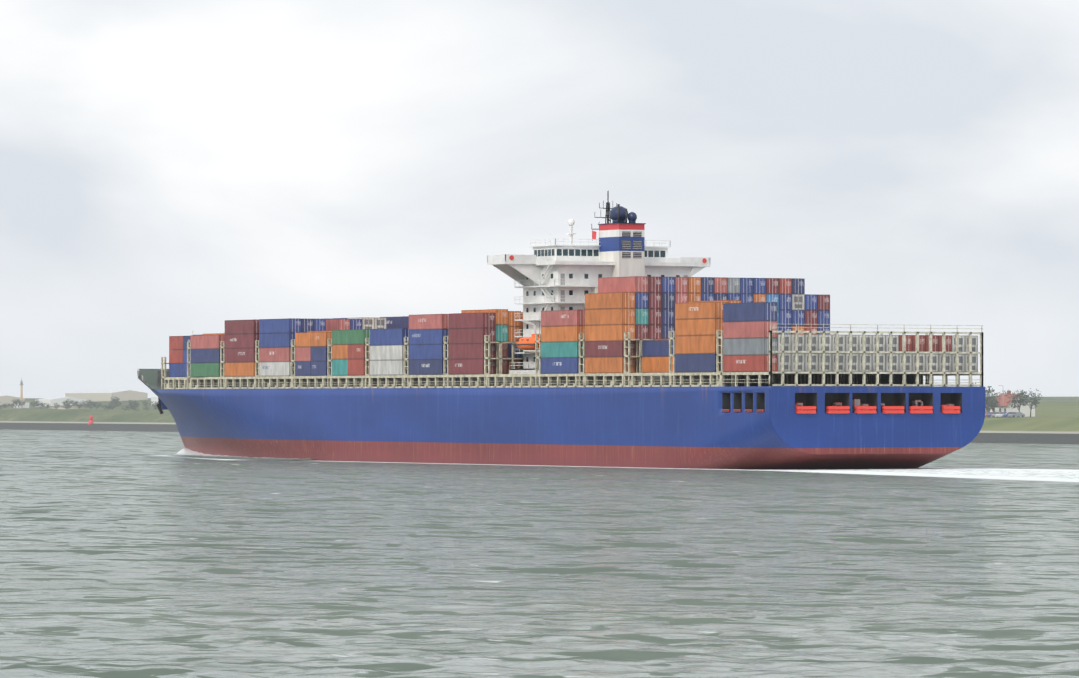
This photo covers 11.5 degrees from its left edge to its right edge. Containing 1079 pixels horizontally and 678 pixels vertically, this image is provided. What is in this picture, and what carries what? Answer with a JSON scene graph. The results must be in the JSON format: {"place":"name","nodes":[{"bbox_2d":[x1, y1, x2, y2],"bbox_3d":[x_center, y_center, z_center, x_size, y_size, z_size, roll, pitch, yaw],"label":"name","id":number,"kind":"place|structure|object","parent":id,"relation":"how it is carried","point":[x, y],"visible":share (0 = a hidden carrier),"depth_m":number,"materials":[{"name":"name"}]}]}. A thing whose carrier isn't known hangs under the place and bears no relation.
{"place":"outdoors","nodes":[
{"label":"outdoors","id":0,"kind":"place"},
{"bbox_2d":[0,429,1078,677],"bbox_3d":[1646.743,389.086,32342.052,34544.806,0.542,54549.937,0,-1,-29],"label":"sea","id":1,"kind":"structure","parent":0,"point":[132,555],"depth_m":342.87,"materials":[{"name":"liquid"}]},
{"bbox_2d":[88,415,92,424],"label":"marker","id":2,"kind":"object","parent":1,"relation":"in","point":[90,420],"visible":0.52,"depth_m":1977.70,"materials":[{"name":"red metal"}]},
{"bbox_2d":[168,448,311,460],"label":"bow wave","id":3,"kind":"object","parent":1,"relation":"on","point":[185,452],"depth_m":1008.87,"materials":[{"name":"liquid"}]},
{"bbox_2d":[137,191,984,468],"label":"container ship","id":4,"kind":"object","parent":1,"relation":"on","point":[621,344],"visible":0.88,"depth_m":884.48,"materials":[{"name":"paint"}]},
{"bbox_2d":[0,397,1078,443],"bbox_3d":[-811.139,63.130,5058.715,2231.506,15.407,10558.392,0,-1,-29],"label":"grassy bank","id":5,"kind":"structure","parent":0,"point":[1054,420],"depth_m":1943.65,"materials":[{"name":"green plant"}]},
{"bbox_2d":[14,378,28,407],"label":"lighthouse","id":6,"kind":"object","parent":5,"relation":"on","point":[21,397],"visible":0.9,"depth_m":2287.52,"materials":[{"name":"brown"}]},
{"bbox_2d":[0,390,157,406],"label":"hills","id":7,"kind":"structure","parent":5,"relation":"on","point":[98,395],"depth_m":2504.43,"materials":[{"name":"white"}]},
{"bbox_2d":[0,383,1042,416],"bbox_3d":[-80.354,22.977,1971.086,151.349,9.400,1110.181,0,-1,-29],"label":"trees","id":8,"kind":"object","parent":5,"relation":"on","point":[993,401],"visible":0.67,"depth_m":2045.43,"materials":[{"name":"green plant"}]},
{"bbox_2d":[985,412,1024,416],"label":"parked cars","id":9,"kind":"object","parent":5,"relation":"on","point":[1004,414],"visible":0.6,"depth_m":1424.55,"materials":[{"name":"grey paint"}]},
{"bbox_2d":[986,391,1035,416],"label":"house","id":10,"kind":"structure","parent":5,"relation":"on","point":[1004,406],"depth_m":1485.13,"materials":[{"name":"white"}]},
{"bbox_2d":[0,0,1078,397],"label":"sky","id":11,"kind":"structure","parent":0,"point":[168,168],"materials":[{"name":"white"}]}
]}

